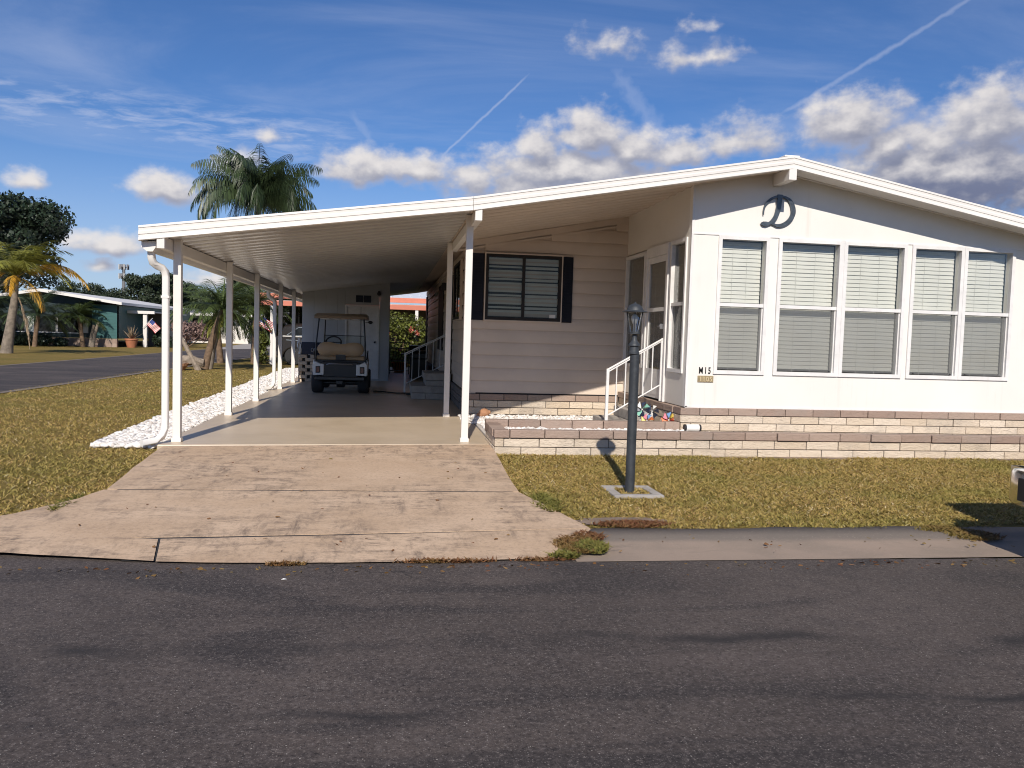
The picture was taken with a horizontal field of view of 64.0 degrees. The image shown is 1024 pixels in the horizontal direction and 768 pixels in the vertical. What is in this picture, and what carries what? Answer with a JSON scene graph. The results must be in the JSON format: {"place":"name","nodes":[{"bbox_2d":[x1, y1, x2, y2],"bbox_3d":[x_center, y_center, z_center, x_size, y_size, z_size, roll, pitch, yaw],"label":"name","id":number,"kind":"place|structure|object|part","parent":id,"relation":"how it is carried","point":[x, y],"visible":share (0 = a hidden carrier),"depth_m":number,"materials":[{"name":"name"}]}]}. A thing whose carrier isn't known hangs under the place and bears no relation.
{"place":"outdoors","nodes":[
{"label":"outdoors","id":0,"kind":"place"},
{"bbox_2d":[0,349,269,391],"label":"side road","id":1,"kind":"structure","parent":0,"point":[19,376],"depth_m":24.79,"materials":[{"name":"grey asphalt"}]},
{"bbox_2d":[0,349,249,392],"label":"side road kerb","id":2,"kind":"structure","parent":1,"relation":"on","point":[91,379],"depth_m":22.08,"materials":[{"name":"concrete"}]},
{"bbox_2d":[0,369,271,515],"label":"grass","id":3,"kind":"structure","parent":0,"point":[98,464],"depth_m":10.40,"materials":[{"name":"green plant"}]},
{"bbox_2d":[222,344,269,348],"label":"path","id":4,"kind":"structure","parent":0,"point":[244,346],"depth_m":59.52,"materials":[{"name":"grey concrete"}]},
{"bbox_2d":[0,444,589,562],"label":"driveway","id":5,"kind":"structure","parent":0,"point":[231,503],"depth_m":6.21,"materials":[{"name":"concrete"}]},
{"bbox_2d":[44,441,611,558],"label":"weeds","id":6,"kind":"object","parent":5,"relation":"on","point":[548,502],"visible":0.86,"depth_m":5.95,"materials":[{"name":"green plant"}]},
{"bbox_2d":[157,367,487,449],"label":"carport floor","id":7,"kind":"structure","parent":0,"point":[297,412],"depth_m":11.80,"materials":[{"name":"beige concrete"}]},
{"bbox_2d":[298,354,313,381],"bbox_3d":[-5.160,-0.405,20.608,0.390,0.678,0.350,1,3,-8],"label":"breeze block screen","id":8,"kind":"object","parent":7,"relation":"on","point":[305,366],"visible":0.75,"depth_m":20.45,"materials":[{"name":"white concrete"}]},
{"bbox_2d":[300,342,320,354],"bbox_3d":[-5.071,-0.898,20.585,0.551,0.320,0.361,1,3,-8],"label":"covered tub","id":9,"kind":"object","parent":8,"relation":"on","point":[307,347],"visible":0.63,"depth_m":20.41,"materials":[{"name":"blue fabric"}]},
{"bbox_2d":[138,196,482,445],"bbox_3d":[-3.641,-1.346,18.955,3.661,2.867,20.253,1,3,-8],"label":"carport","id":10,"kind":"object","parent":7,"relation":"on","point":[400,248],"visible":0.94,"depth_m":10.57,"materials":[{"name":"white metal"}]},
{"bbox_2d":[297,337,301,353],"bbox_3d":[-5.293,-0.948,20.387,0.119,0.420,0.039,1,3,-8],"label":"hanging cloth","id":11,"kind":"object","parent":10,"relation":"hanging from","point":[299,350],"visible":1,"depth_m":20.39,"materials":[{"name":"grey fabric"}]},
{"bbox_2d":[311,313,372,392],"bbox_3d":[-3.672,-0.696,17.920,1.199,1.665,2.424,1,3,-8],"label":"golf cart","id":12,"kind":"object","parent":7,"relation":"on","point":[339,365],"visible":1,"depth_m":16.89,"materials":[{"name":"plastic"}]},
{"bbox_2d":[302,283,389,380],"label":"shed","id":13,"kind":"structure","parent":7,"relation":"on","point":[357,300],"depth_m":21.57,"materials":[{"name":"white plastic"}]},
{"bbox_2d":[347,306,377,378],"bbox_3d":[-3.965,-1.086,21.626,0.785,1.890,0.124,1,3,-8],"label":"door","id":14,"kind":"structure","parent":13,"relation":"in","point":[355,329],"depth_m":21.64,"materials":[{"name":"white plastic"}]},
{"bbox_2d":[389,342,409,373],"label":"iron gate","id":15,"kind":"structure","parent":13,"relation":"attached to","point":[397,360],"depth_m":25.74,"materials":[{"name":"black metal"}]},
{"bbox_2d":[373,391,410,394],"bbox_3d":[-2.382,0.179,17.364,1.308,0.053,0.387,5,4,41],"label":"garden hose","id":16,"kind":"object","parent":7,"relation":"on","point":[406,393],"visible":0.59,"depth_m":17.36,"materials":[{"name":"black rubber"}]},
{"bbox_2d":[401,345,427,377],"bbox_3d":[-2.846,-0.655,23.810,0.760,0.940,0.552,1,3,-8],"label":"barbecue grill","id":17,"kind":"object","parent":7,"relation":"on","point":[418,362],"visible":0.79,"depth_m":23.66,"materials":[{"name":"black paint"}]},
{"bbox_2d":[404,335,444,391],"bbox_3d":[-1.836,-0.442,17.486,0.924,1.319,0.040,1,3,-8],"label":"handrail","id":18,"kind":"object","parent":7,"relation":"on","point":[426,344],"visible":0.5,"depth_m":17.44,"materials":[{"name":"white metal"}]},
{"bbox_2d":[409,370,450,399],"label":"concrete steps","id":19,"kind":"structure","parent":7,"relation":"on","point":[430,386],"depth_m":16.07,"materials":[{"name":"grey concrete"}]},
{"bbox_2d":[0,552,1023,767],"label":"road","id":20,"kind":"structure","parent":0,"point":[829,663],"depth_m":3.62,"materials":[{"name":"grey asphalt"}]},
{"bbox_2d":[0,448,1016,578],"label":"leaf litter","id":21,"kind":"object","parent":20,"relation":"on","point":[487,565],"visible":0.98,"depth_m":5.34,"materials":[{"name":"brown plant"}]},
{"bbox_2d":[263,518,1006,565],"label":"weeds","id":22,"kind":"object","parent":20,"relation":"on","point":[567,540],"visible":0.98,"depth_m":5.85,"materials":[{"name":"green plant"}]},
{"bbox_2d":[574,526,1023,561],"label":"kerb gutter","id":23,"kind":"object","parent":20,"relation":"on","point":[648,544],"visible":0.91,"depth_m":5.91,"materials":[{"name":"concrete"}]},
{"bbox_2d":[0,337,1023,558],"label":"lawn","id":24,"kind":"structure","parent":0,"point":[20,354],"depth_m":10.81,"materials":[{"name":"green plant"}]},
{"bbox_2d":[0,275,9,292],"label":"broadleaf tree","id":25,"kind":"object","parent":24,"relation":"on","point":[4,290],"visible":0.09,"depth_m":59.42,"materials":[{"name":"green plant"}]},
{"bbox_2d":[0,327,19,344],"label":"shrub","id":26,"kind":"object","parent":24,"relation":"on","point":[2,333],"visible":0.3,"depth_m":46.90,"materials":[{"name":"green plant"}]},
{"bbox_2d":[0,276,25,335],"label":"palm","id":27,"kind":"object","parent":24,"relation":"on","point":[3,318],"visible":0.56,"depth_m":45.34,"materials":[{"name":"green plant"}]},
{"bbox_2d":[0,190,76,289],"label":"oak tree","id":28,"kind":"object","parent":24,"relation":"on","point":[26,221],"visible":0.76,"depth_m":53.00,"materials":[{"name":"green plant"}]},
{"bbox_2d":[14,332,68,346],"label":"shrub","id":29,"kind":"object","parent":24,"relation":"on","point":[44,339],"visible":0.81,"depth_m":47.27,"materials":[{"name":"green plant"}]},
{"bbox_2d":[0,284,84,346],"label":"palm","id":30,"kind":"object","parent":24,"relation":"on","point":[37,309],"visible":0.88,"depth_m":45.53,"materials":[{"name":"green plant"}]},
{"bbox_2d":[0,240,89,352],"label":"palm","id":31,"kind":"object","parent":24,"relation":"on","point":[15,265],"visible":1,"depth_m":34.97,"materials":[{"name":"green plant"}]},
{"bbox_2d":[55,280,101,295],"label":"broadleaf tree","id":32,"kind":"object","parent":24,"relation":"on","point":[74,289],"visible":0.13,"depth_m":79.97,"materials":[{"name":"green plant"}]},
{"bbox_2d":[50,300,107,346],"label":"palm","id":33,"kind":"object","parent":24,"relation":"on","point":[82,308],"visible":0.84,"depth_m":47.72,"materials":[{"name":"green plant"}]},
{"bbox_2d":[0,288,194,346],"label":"teal house","id":34,"kind":"structure","parent":24,"relation":"on","point":[120,319],"depth_m":48.77,"materials":[{"name":"teal paint"}]},
{"bbox_2d":[15,315,25,331],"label":"window","id":35,"kind":"structure","parent":34,"relation":"in","point":[18,319],"depth_m":48.13,"materials":[{"name":"black glass"}]},
{"bbox_2d":[33,316,56,332],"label":"window","id":36,"kind":"structure","parent":34,"relation":"in","point":[42,328],"depth_m":48.35,"materials":[{"name":"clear glass"}]},
{"bbox_2d":[57,317,78,333],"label":"window","id":37,"kind":"structure","parent":34,"relation":"in","point":[71,330],"depth_m":48.53,"materials":[{"name":"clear glass"}]},
{"bbox_2d":[81,282,114,295],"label":"broadleaf tree","id":38,"kind":"object","parent":24,"relation":"on","point":[95,288],"visible":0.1,"depth_m":86.81,"materials":[{"name":"green plant"}]},
{"bbox_2d":[103,288,135,299],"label":"broadleaf tree","id":39,"kind":"object","parent":24,"relation":"on","point":[121,293],"visible":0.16,"depth_m":80.86,"materials":[{"name":"green plant"}]},
{"bbox_2d":[118,264,128,290],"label":"cell tower","id":40,"kind":"structure","parent":24,"relation":"on","point":[122,267],"depth_m":268.99,"materials":[{"name":"white metal"}]},
{"bbox_2d":[124,327,138,347],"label":"potted plant","id":41,"kind":"object","parent":24,"relation":"on","point":[131,341],"visible":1,"depth_m":49.30,"materials":[{"name":"ceramic"}]},
{"bbox_2d":[122,273,160,303],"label":"pine tree","id":42,"kind":"object","parent":24,"relation":"on","point":[137,285],"visible":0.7,"depth_m":85.30,"materials":[{"name":"plant"}]},
{"bbox_2d":[127,310,185,346],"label":"side carport","id":43,"kind":"object","parent":24,"relation":"on","point":[148,331],"visible":0.62,"depth_m":51.35,"materials":[{"name":"white paint"}]},
{"bbox_2d":[143,318,159,332],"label":"flag","id":44,"kind":"object","parent":43,"relation":"attached to","point":[153,325],"visible":1,"depth_m":51.05,"materials":[{"name":"multicoloured fabric"}]},
{"bbox_2d":[152,326,172,347],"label":"shrub","id":45,"kind":"object","parent":24,"relation":"on","point":[157,338],"visible":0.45,"depth_m":51.49,"materials":[{"name":"green plant"}]},
{"bbox_2d":[153,272,184,306],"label":"pine tree","id":46,"kind":"object","parent":24,"relation":"on","point":[158,288],"visible":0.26,"depth_m":86.89,"materials":[{"name":"green plant"}]},
{"bbox_2d":[172,336,204,369],"bbox_3d":[-10.312,-1.091,25.980,0.985,1.445,0.734,1,3,-8],"label":"driftwood","id":47,"kind":"object","parent":24,"relation":"on","point":[189,359],"visible":0.63,"depth_m":26.07,"materials":[{"name":"wood"}]},
{"bbox_2d":[170,320,208,346],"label":"shrub","id":48,"kind":"object","parent":24,"relation":"on","point":[195,331],"visible":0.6,"depth_m":53.75,"materials":[{"name":"brown plant"}]},
{"bbox_2d":[183,281,204,307],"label":"broadleaf tree","id":49,"kind":"object","parent":24,"relation":"on","point":[185,299],"visible":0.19,"depth_m":91.81,"materials":[{"name":"green plant"}]},
{"bbox_2d":[186,294,206,308],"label":"bushy tree","id":50,"kind":"object","parent":24,"relation":"on","point":[192,299],"depth_m":84.40,"materials":[{"name":"green plant"}]},
{"bbox_2d":[170,282,253,362],"bbox_3d":[-11.329,-2.361,31.517,3.371,3.353,3.485,3,4,22],"label":"palm","id":51,"kind":"object","parent":24,"relation":"on","point":[219,354],"visible":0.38,"depth_m":31.54,"materials":[{"name":"green plant"}]},
{"bbox_2d":[196,283,248,308],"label":"broadleaf tree","id":52,"kind":"object","parent":24,"relation":"on","point":[224,290],"visible":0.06,"depth_m":82.31,"materials":[{"name":"green plant"}]},
{"bbox_2d":[170,277,278,368],"bbox_3d":[-9.598,-1.976,27.029,3.364,3.250,3.409,4,4,38],"label":"palm","id":53,"kind":"object","parent":24,"relation":"on","point":[209,355],"visible":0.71,"depth_m":26.88,"materials":[{"name":"green plant"}]},
{"bbox_2d":[184,308,288,343],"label":"white house","id":54,"kind":"structure","parent":24,"relation":"on","point":[242,341],"depth_m":71.04,"materials":[{"name":"paint"}]},
{"bbox_2d":[193,318,210,340],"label":"window","id":55,"kind":"structure","parent":54,"relation":"in","point":[193,318],"depth_m":70.60,"materials":[{"name":"glass"}]},
{"bbox_2d":[188,145,322,358],"bbox_3d":[-11.420,-5.664,36.323,5.704,9.367,5.673,1,3,-8],"label":"queen palm","id":56,"kind":"object","parent":24,"relation":"on","point":[244,182],"visible":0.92,"depth_m":35.12,"materials":[{"name":"green plant"}]},
{"bbox_2d":[214,282,297,363],"bbox_3d":[-10.190,-2.461,32.426,3.448,3.501,3.495,1,3,-8],"label":"palm","id":57,"kind":"object","parent":24,"relation":"on","point":[251,291],"visible":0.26,"depth_m":32.25,"materials":[{"name":"green plant"}]},
{"bbox_2d":[218,289,301,342],"bbox_3d":[-10.995,-2.728,35.958,3.567,3.565,3.657,3,4,17],"label":"palm","id":58,"kind":"object","parent":24,"relation":"on","point":[260,313],"visible":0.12,"depth_m":35.61,"materials":[{"name":"green plant"}]},
{"bbox_2d":[252,329,268,363],"bbox_3d":[-9.848,-1.406,32.090,0.655,1.490,0.697,1,3,-8],"label":"shrub","id":59,"kind":"object","parent":24,"relation":"on","point":[263,340],"visible":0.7,"depth_m":32.00,"materials":[{"name":"green plant"}]},
{"bbox_2d":[243,299,301,353],"bbox_3d":[-10.045,-2.405,35.064,3.050,3.104,3.080,1,3,-8],"label":"palm","id":60,"kind":"object","parent":24,"relation":"on","point":[286,318],"visible":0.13,"depth_m":34.92,"materials":[{"name":"green plant"}]},
{"bbox_2d":[99,417,485,448],"bbox_3d":[0.209,0.151,19.446,13.050,0.228,19.680,1,3,-8],"label":"gravel bed","id":61,"kind":"object","parent":24,"relation":"on","point":[480,428],"visible":0.06,"depth_m":11.16,"materials":[{"name":"white gravel"}]},
{"bbox_2d":[90,368,297,448],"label":"gravel","id":62,"kind":"structure","parent":61,"relation":"on","point":[199,412],"depth_m":11.82,"materials":[{"name":"white gravel"}]},
{"bbox_2d":[458,413,683,430],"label":"porch gravel","id":63,"kind":"structure","parent":61,"relation":"on","point":[478,419],"depth_m":12.50,"materials":[{"name":"white stone"}]},
{"bbox_2d":[476,408,490,416],"bbox_3d":[-0.445,0.459,12.745,0.224,0.160,0.160,1,3,-8],"label":"shell ornament","id":64,"kind":"object","parent":63,"relation":"on","point":[484,412],"visible":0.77,"depth_m":12.69,"materials":[{"name":"ceramic"}]},
{"bbox_2d":[637,402,649,419],"bbox_3d":[1.727,0.401,10.883,0.220,0.346,0.096,1,3,-8],"label":"wind spinner","id":65,"kind":"object","parent":63,"relation":"on","point":[642,411],"visible":0.88,"depth_m":10.86,"materials":[{"name":"multicoloured plastic"}]},
{"bbox_2d":[641,413,653,420],"bbox_3d":[1.779,0.494,10.795,0.199,0.216,0.096,1,3,-8],"label":"wind spinner","id":66,"kind":"object","parent":63,"relation":"on","point":[646,417],"visible":0.52,"depth_m":10.77,"materials":[{"name":"multicoloured plastic"}]},
{"bbox_2d":[648,405,658,417],"bbox_3d":[1.880,0.430,11.008,0.194,0.322,0.096,1,3,-8],"label":"wind spinner","id":67,"kind":"object","parent":63,"relation":"on","point":[652,414],"visible":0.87,"depth_m":10.99,"materials":[{"name":"plastic"}]},
{"bbox_2d":[661,412,673,421],"bbox_3d":[2.064,0.487,10.786,0.221,0.246,0.096,1,3,-8],"label":"wind spinner","id":68,"kind":"object","parent":63,"relation":"on","point":[668,418],"visible":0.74,"depth_m":10.76,"materials":[{"name":"multicoloured plastic"}]},
{"bbox_2d":[683,424,701,430],"bbox_3d":[2.283,0.555,10.379,0.221,0.092,0.092,1,3,-8],"label":"solar light","id":69,"kind":"object","parent":63,"relation":"on","point":[692,427],"visible":0.89,"depth_m":10.34,"materials":[{"name":"white plastic"}]},
{"bbox_2d":[276,323,401,364],"bbox_3d":[-6.850,-1.560,32.845,4.935,1.645,1.850,1,3,-8],"label":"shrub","id":70,"kind":"object","parent":24,"relation":"on","point":[287,342],"visible":0.15,"depth_m":31.70,"materials":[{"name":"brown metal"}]},
{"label":"window","id":71,"kind":"part","parent":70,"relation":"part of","materials":[{"name":"grey glass"}]},
{"bbox_2d":[260,290,426,364],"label":"neighbour house","id":72,"kind":"structure","parent":24,"relation":"on","point":[418,310],"depth_m":33.21,"materials":[{"name":"pink paint"}]},
{"bbox_2d":[260,314,272,330],"bbox_3d":[-9.609,-2.354,31.800,0.839,0.709,0.111,1,3,-8],"label":"flag","id":73,"kind":"object","parent":72,"relation":"attached to","point":[269,323],"visible":0.52,"depth_m":31.81,"materials":[{"name":"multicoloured fabric"}]},
{"bbox_2d":[377,310,425,366],"bbox_3d":[-4.165,-1.746,31.879,4.229,2.333,1.273,1,3,-8],"label":"hedge","id":74,"kind":"object","parent":24,"relation":"on","point":[412,328],"visible":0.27,"depth_m":31.76,"materials":[{"name":"green plant"}]},
{"bbox_2d":[601,485,663,497],"bbox_3d":[1.093,1.012,7.487,0.460,0.085,0.490,1,3,-8],"label":"kerb frame","id":75,"kind":"object","parent":24,"relation":"on","point":[617,494],"visible":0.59,"depth_m":7.36,"materials":[{"name":"grey concrete"}]},
{"bbox_2d":[622,302,647,493],"bbox_3d":[1.084,0.146,7.431,0.236,1.781,0.236,1,3,-8],"label":"lamp post","id":76,"kind":"object","parent":24,"relation":"on","point":[634,344],"visible":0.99,"depth_m":7.40,"materials":[{"name":"metal"}]},
{"bbox_2d":[417,155,1023,435],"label":"mobile home","id":77,"kind":"object","parent":24,"relation":"on","point":[846,301],"visible":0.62,"depth_m":11.02,"materials":[{"name":"white metal"}]},
{"bbox_2d":[450,275,453,373],"bbox_3d":[-1.275,-1.226,16.952,0.022,1.980,0.900,1,3,-8],"label":"side door","id":78,"kind":"structure","parent":77,"relation":"in","point":[452,275],"depth_m":16.52,"materials":[{"name":"white metal"}]},
{"bbox_2d":[453,258,463,320],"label":"window","id":79,"kind":"structure","parent":77,"relation":"in","point":[458,267],"depth_m":15.01,"materials":[{"name":"black glass"}]},
{"bbox_2d":[483,252,563,322],"bbox_3d":[0.181,-1.530,13.056,1.256,1.076,0.079,1,3,-8],"label":"window","id":80,"kind":"structure","parent":77,"relation":"in","point":[534,268],"depth_m":13.05,"materials":[{"name":"black glass"}]},
{"bbox_2d":[604,338,663,419],"bbox_3d":[1.698,-0.015,11.391,0.804,1.273,0.040,1,3,-8],"label":"handrail","id":81,"kind":"object","parent":77,"relation":"attached to","point":[608,370],"visible":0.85,"depth_m":11.37,"materials":[{"name":"white metal"}]},
{"bbox_2d":[622,251,646,367],"bbox_3d":[1.948,-1.149,12.852,0.096,1.746,1.031,1,3,-8],"label":"window","id":82,"kind":"structure","parent":77,"relation":"in","point":[635,282],"depth_m":12.99,"materials":[{"name":"grey glass"}]},
{"bbox_2d":[643,254,666,398],"bbox_3d":[2.059,-0.815,11.788,0.089,2.025,0.866,1,3,-8],"label":"screen door","id":83,"kind":"structure","parent":77,"relation":"in","point":[657,265],"depth_m":11.85,"materials":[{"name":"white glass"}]},
{"bbox_2d":[666,237,687,372],"bbox_3d":[2.233,-1.037,10.926,0.096,1.766,0.598,1,3,-8],"label":"window","id":84,"kind":"structure","parent":77,"relation":"in","point":[679,248],"depth_m":11.05,"materials":[{"name":"white glass"}]},
{"bbox_2d":[697,376,712,381],"bbox_3d":[2.503,-0.065,10.595,0.214,0.085,0.018,1,3,-8],"label":"number plate","id":85,"kind":"object","parent":77,"relation":"attached to","point":[705,379],"visible":1,"depth_m":10.59,"materials":[{"name":"beige metal"}]},
{"bbox_2d":[699,367,710,373],"bbox_3d":[2.493,-0.175,10.593,0.157,0.084,0.008,1,3,-8],"label":"house number","id":86,"kind":"object","parent":77,"relation":"attached to","point":[700,369],"visible":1,"depth_m":10.59,"materials":[{"name":"black paint"}]},
{"bbox_2d":[713,235,770,374],"bbox_3d":[2.963,-1.017,10.665,0.696,1.781,0.148,1,3,-8],"label":"window","id":87,"kind":"structure","parent":77,"relation":"in","point":[739,263],"depth_m":10.71,"materials":[{"name":"white glass"}]},
{"bbox_2d":[761,194,795,226],"bbox_3d":[3.443,-2.236,10.583,0.470,0.418,0.022,1,3,-8],"label":"wall letter","id":88,"kind":"object","parent":77,"relation":"attached to","point":[779,197],"depth_m":10.57,"materials":[{"name":"metal"}]},
{"bbox_2d":[772,238,843,376],"bbox_3d":[3.873,-0.998,10.801,0.896,1.781,0.148,1,3,-8],"label":"window","id":89,"kind":"structure","parent":77,"relation":"in","point":[803,308],"depth_m":10.85,"materials":[{"name":"white glass"}]},
{"bbox_2d":[838,241,908,377],"bbox_3d":[4.781,-0.979,10.936,0.903,1.781,0.148,1,3,-8],"label":"window","id":90,"kind":"structure","parent":77,"relation":"in","point":[868,309],"depth_m":10.99,"materials":[{"name":"white glass"}]},
{"bbox_2d":[905,245,965,379],"bbox_3d":[5.677,-0.960,11.070,0.766,1.781,0.148,1,3,-8],"label":"window","id":91,"kind":"structure","parent":77,"relation":"in","point":[931,280],"depth_m":11.12,"materials":[{"name":"white glass"}]},
{"bbox_2d":[958,247,1016,380],"bbox_3d":[6.435,-0.944,11.183,0.758,1.781,0.148,1,3,-8],"label":"window","id":92,"kind":"structure","parent":77,"relation":"in","point":[983,285],"depth_m":11.23,"materials":[{"name":"white glass"}]},
{"bbox_2d":[485,419,1023,458],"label":"raised planter","id":93,"kind":"object","parent":24,"relation":"on","point":[500,438],"visible":0.92,"depth_m":9.85,"materials":[{"name":"beige brick"}]},
{"bbox_2d":[496,453,1023,529],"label":"grass","id":94,"kind":"structure","parent":24,"relation":"on","point":[892,502],"depth_m":7.81,"materials":[{"name":"green plant"}]},
{"bbox_2d":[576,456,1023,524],"bbox_3d":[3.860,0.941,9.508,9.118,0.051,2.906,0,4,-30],"label":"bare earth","id":95,"kind":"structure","parent":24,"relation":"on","point":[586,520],"depth_m":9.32,"materials":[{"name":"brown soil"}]},
{"bbox_2d":[1009,465,1023,506],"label":"mailbox","id":96,"kind":"object","parent":24,"relation":"on","point":[1016,493],"visible":1,"depth_m":5.75,"materials":[{"name":"paint"}]},
{"bbox_2d":[0,0,1023,304],"label":"sky","id":97,"kind":"structure","parent":0,"point":[107,107],"materials":[{"name":"blue"}]},
{"bbox_2d":[593,405,652,420],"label":"concrete steps","id":98,"kind":"structure","parent":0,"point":[620,414],"depth_m":11.92,"materials":[{"name":"white concrete"}]}
]}

